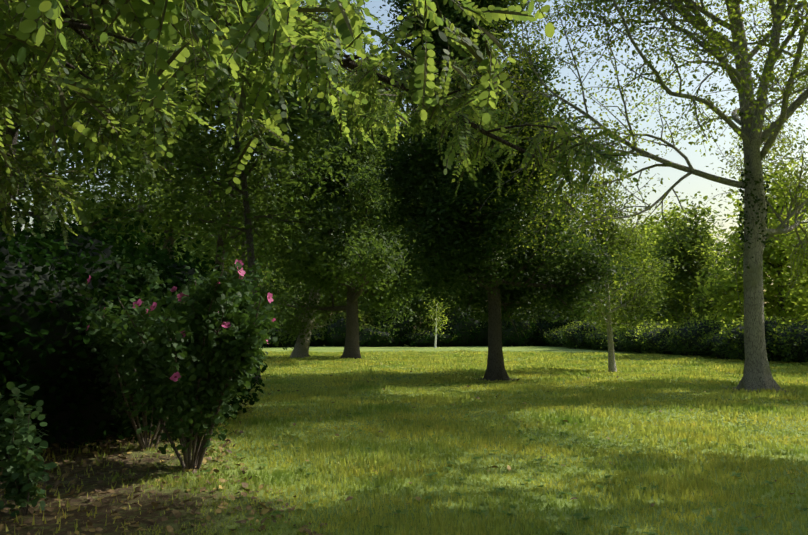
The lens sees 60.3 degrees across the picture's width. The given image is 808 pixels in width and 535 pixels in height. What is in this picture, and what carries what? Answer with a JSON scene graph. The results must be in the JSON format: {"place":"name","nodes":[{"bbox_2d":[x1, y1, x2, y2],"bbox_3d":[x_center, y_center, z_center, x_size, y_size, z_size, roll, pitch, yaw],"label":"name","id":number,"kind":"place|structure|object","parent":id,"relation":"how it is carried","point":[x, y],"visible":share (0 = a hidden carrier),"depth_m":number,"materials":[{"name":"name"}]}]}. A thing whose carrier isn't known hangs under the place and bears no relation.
{"place":"outdoors","nodes":[
{"label":"outdoors","id":0,"kind":"place"},
{"bbox_2d":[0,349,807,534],"bbox_3d":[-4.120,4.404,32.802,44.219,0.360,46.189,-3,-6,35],"label":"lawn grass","id":1,"kind":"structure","parent":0,"point":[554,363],"depth_m":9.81,"materials":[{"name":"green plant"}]},
{"bbox_2d":[0,342,807,534],"bbox_3d":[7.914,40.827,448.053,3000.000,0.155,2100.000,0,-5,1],"label":"lawn ground","id":2,"kind":"structure","parent":0,"point":[165,495],"depth_m":7.30,"materials":[{"name":"green plant"}]},
{"bbox_2d":[0,382,56,516],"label":"shrub","id":3,"kind":"object","parent":2,"relation":"on","point":[19,474],"visible":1,"depth_m":5.93,"materials":[{"name":"green plant"}]},
{"bbox_2d":[0,24,191,250],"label":"tree","id":4,"kind":"object","parent":2,"relation":"on","point":[103,220],"visible":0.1,"depth_m":24.98,"materials":[{"name":"green plant"}]},
{"bbox_2d":[0,6,235,234],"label":"tree","id":5,"kind":"object","parent":2,"relation":"on","point":[83,66],"visible":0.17,"depth_m":17.20,"materials":[{"name":"green plant"}]},
{"bbox_2d":[0,198,271,448],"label":"hedge","id":6,"kind":"object","parent":2,"relation":"on","point":[36,349],"visible":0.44,"depth_m":9.24,"materials":[{"name":"green plant"}]},
{"bbox_2d":[48,111,242,264],"bbox_3d":[-17.457,-4.307,44.900,12.442,19.968,12.641,0,-5,1],"label":"tree","id":7,"kind":"object","parent":2,"relation":"on","point":[185,239],"visible":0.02,"depth_m":44.39,"materials":[{"name":"green plant"}]},
{"bbox_2d":[29,249,270,449],"bbox_3d":[-3.344,1.095,9.255,3.137,2.794,2.210,0,-5,1],"label":"hibiscus shrub","id":8,"kind":"object","parent":2,"relation":"on","point":[116,379],"visible":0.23,"depth_m":9.05,"materials":[{"name":"green plant"}]},
{"bbox_2d":[64,8,295,261],"bbox_3d":[-11.840,-5.708,33.938,10.230,20.871,11.163,-3,-6,32],"label":"tree","id":9,"kind":"object","parent":2,"relation":"on","point":[167,238],"depth_m":33.29,"materials":[{"name":"green plant"}]},
{"bbox_2d":[86,251,285,471],"bbox_3d":[-2.396,1.143,8.031,2.382,2.484,2.685,5,-7,-43],"label":"hibiscus shrub","id":10,"kind":"object","parent":2,"relation":"on","point":[197,364],"visible":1,"depth_m":7.45,"materials":[{"name":"green plant"}]},
{"bbox_2d":[174,220,234,281],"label":"tree","id":11,"kind":"object","parent":2,"relation":"on","point":[203,270],"visible":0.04,"depth_m":70.00,"materials":[{"name":"green plant"}]},
{"bbox_2d":[121,1,365,270],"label":"tree","id":12,"kind":"object","parent":2,"relation":"on","point":[201,191],"visible":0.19,"depth_m":25.32,"materials":[{"name":"green plant"}]},
{"bbox_2d":[191,153,299,291],"bbox_3d":[-11.407,-1.593,51.806,9.539,15.766,11.031,0,-5,1],"label":"tree","id":13,"kind":"object","parent":2,"relation":"on","point":[227,262],"visible":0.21,"depth_m":51.72,"materials":[{"name":"green plant"}]},
{"bbox_2d":[133,0,377,383],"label":"tree","id":14,"kind":"object","parent":2,"relation":"on","point":[300,122],"visible":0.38,"depth_m":21.00,"materials":[{"name":"green plant"}]},
{"bbox_2d":[206,202,308,326],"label":"tree","id":15,"kind":"object","parent":2,"relation":"on","point":[273,307],"visible":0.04,"depth_m":68.36,"materials":[{"name":"green plant"}]},
{"bbox_2d":[264,270,298,326],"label":"tree","id":16,"kind":"object","parent":2,"relation":"on","point":[277,291],"depth_m":81.94,"materials":[{"name":"green plant"}]},
{"bbox_2d":[286,240,343,329],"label":"tree","id":17,"kind":"object","parent":2,"relation":"on","point":[306,291],"depth_m":78.70,"materials":[{"name":"green plant"}]},
{"bbox_2d":[0,0,637,248],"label":"robinia tree","id":18,"kind":"object","parent":2,"relation":"on","point":[254,33],"visible":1,"depth_m":4.01,"materials":[{"name":"green plant"}]},
{"bbox_2d":[215,48,431,357],"bbox_3d":[-4.171,-3.726,38.997,13.136,18.108,11.451,0,-5,1],"label":"tree","id":19,"kind":"object","parent":2,"relation":"on","point":[300,350],"visible":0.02,"depth_m":37.28,"materials":[{"name":"green plant"}]},
{"bbox_2d":[304,239,369,328],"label":"tree","id":20,"kind":"object","parent":2,"relation":"on","point":[341,312],"visible":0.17,"depth_m":74.89,"materials":[{"name":"green plant"}]},
{"bbox_2d":[244,103,445,358],"bbox_3d":[-2.381,-2.020,36.575,10.907,13.980,13.045,3,-6,-34],"label":"tree","id":21,"kind":"object","parent":2,"relation":"on","point":[368,269],"visible":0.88,"depth_m":35.13,"materials":[{"name":"green plant"}]},
{"bbox_2d":[328,228,380,327],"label":"tree","id":22,"kind":"object","parent":2,"relation":"on","point":[367,319],"visible":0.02,"depth_m":77.92,"materials":[{"name":"green plant"}]},
{"bbox_2d":[362,234,423,332],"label":"tree","id":23,"kind":"object","parent":2,"relation":"on","point":[408,311],"depth_m":80.59,"materials":[{"name":"green plant"}]},
{"bbox_2d":[0,360,804,534],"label":"fallen leaves","id":24,"kind":"object","parent":2,"relation":"on","point":[177,514],"visible":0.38,"depth_m":6.73,"materials":[{"name":"brown plant"}]},
{"bbox_2d":[358,203,458,329],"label":"tree","id":25,"kind":"object","parent":2,"relation":"on","point":[413,306],"visible":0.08,"depth_m":64.77,"materials":[{"name":"green plant"}]},
{"bbox_2d":[261,299,601,347],"bbox_3d":[-12.279,5.197,63.053,61.751,4.684,6.852,0,-5,1],"label":"hedge","id":26,"kind":"object","parent":2,"relation":"on","point":[463,332],"visible":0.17,"depth_m":61.73,"materials":[{"name":"green plant"}]},
{"bbox_2d":[414,290,452,330],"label":"tree","id":27,"kind":"object","parent":2,"relation":"on","point":[425,324],"visible":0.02,"depth_m":78.90,"materials":[{"name":"green plant"}]},
{"bbox_2d":[421,297,450,347],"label":"young tree","id":28,"kind":"object","parent":2,"relation":"on","point":[436,319],"visible":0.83,"depth_m":57.58,"materials":[{"name":"green plant"}]},
{"bbox_2d":[417,282,502,327],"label":"tree","id":29,"kind":"object","parent":2,"relation":"on","point":[447,307],"visible":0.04,"depth_m":70.49,"materials":[{"name":"green plant"}]},
{"bbox_2d":[357,0,638,380],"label":"tree","id":30,"kind":"object","parent":2,"relation":"on","point":[444,231],"visible":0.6,"depth_m":21.46,"materials":[{"name":"green plant"}]},
{"bbox_2d":[200,387,807,534],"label":"lawn weeds","id":31,"kind":"object","parent":2,"relation":"on","point":[709,519],"visible":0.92,"depth_m":7.33,"materials":[{"name":"green plant"}]},
{"bbox_2d":[506,240,558,341],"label":"tree","id":32,"kind":"object","parent":2,"relation":"on","point":[528,273],"visible":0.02,"depth_m":69.04,"materials":[{"name":"green plant"}]},
{"bbox_2d":[559,236,615,323],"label":"tree","id":33,"kind":"object","parent":2,"relation":"on","point":[583,273],"depth_m":67.46,"materials":[{"name":"green plant"}]},
{"bbox_2d":[530,168,686,371],"bbox_3d":[7.710,0.144,27.282,6.575,8.013,6.546,0,-5,1],"label":"tree","id":34,"kind":"object","parent":2,"relation":"on","point":[600,312],"visible":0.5,"depth_m":26.54,"materials":[{"name":"green plant"}]},
{"bbox_2d":[588,244,641,327],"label":"tree","id":35,"kind":"object","parent":2,"relation":"on","point":[614,277],"visible":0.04,"depth_m":64.83,"materials":[{"name":"green plant"}]},
{"bbox_2d":[432,0,807,390],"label":"tree","id":36,"kind":"object","parent":2,"relation":"on","point":[753,137],"visible":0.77,"depth_m":18.11,"materials":[{"name":"green plant"}]},
{"bbox_2d":[608,217,646,326],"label":"tree","id":37,"kind":"object","parent":2,"relation":"on","point":[630,250],"visible":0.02,"depth_m":82.05,"materials":[{"name":"green plant"}]},
{"bbox_2d":[602,225,693,328],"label":"tree","id":38,"kind":"object","parent":2,"relation":"on","point":[637,252],"visible":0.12,"depth_m":60.89,"materials":[{"name":"green plant"}]},
{"bbox_2d":[627,204,692,324],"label":"tree","id":39,"kind":"object","parent":2,"relation":"on","point":[646,226],"visible":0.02,"depth_m":85.29,"materials":[{"name":"green plant"}]},
{"bbox_2d":[541,307,807,363],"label":"hedge","id":40,"kind":"object","parent":2,"relation":"on","point":[706,337],"visible":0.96,"depth_m":39.10,"materials":[{"name":"green plant"}]},
{"bbox_2d":[625,194,733,325],"bbox_3d":[23.115,0.321,55.891,11.429,12.673,8.359,-5,-7,43],"label":"tree","id":41,"kind":"object","parent":2,"relation":"on","point":[662,224],"visible":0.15,"depth_m":55.97,"materials":[{"name":"green plant"}]},
{"bbox_2d":[627,191,767,326],"bbox_3d":[21.805,0.232,50.828,8.576,11.951,10.876,4,-7,-41],"label":"tree","id":42,"kind":"object","parent":2,"relation":"on","point":[700,234],"visible":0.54,"depth_m":50.65,"materials":[{"name":"green plant"}]},
{"bbox_2d":[680,222,729,315],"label":"tree","id":43,"kind":"object","parent":2,"relation":"on","point":[705,249],"depth_m":85.90,"materials":[{"name":"green plant"}]},
{"bbox_2d":[686,150,807,328],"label":"tree","id":44,"kind":"object","parent":2,"relation":"on","point":[800,299],"visible":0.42,"depth_m":40.77,"materials":[{"name":"green plant"}]},
{"bbox_2d":[698,180,807,328],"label":"tree","id":45,"kind":"object","parent":2,"relation":"on","point":[738,310],"visible":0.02,"depth_m":44.34,"materials":[{"name":"green plant"}]},
{"bbox_2d":[3,0,807,328],"label":"sky","id":46,"kind":"structure","parent":0,"point":[691,184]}
]}

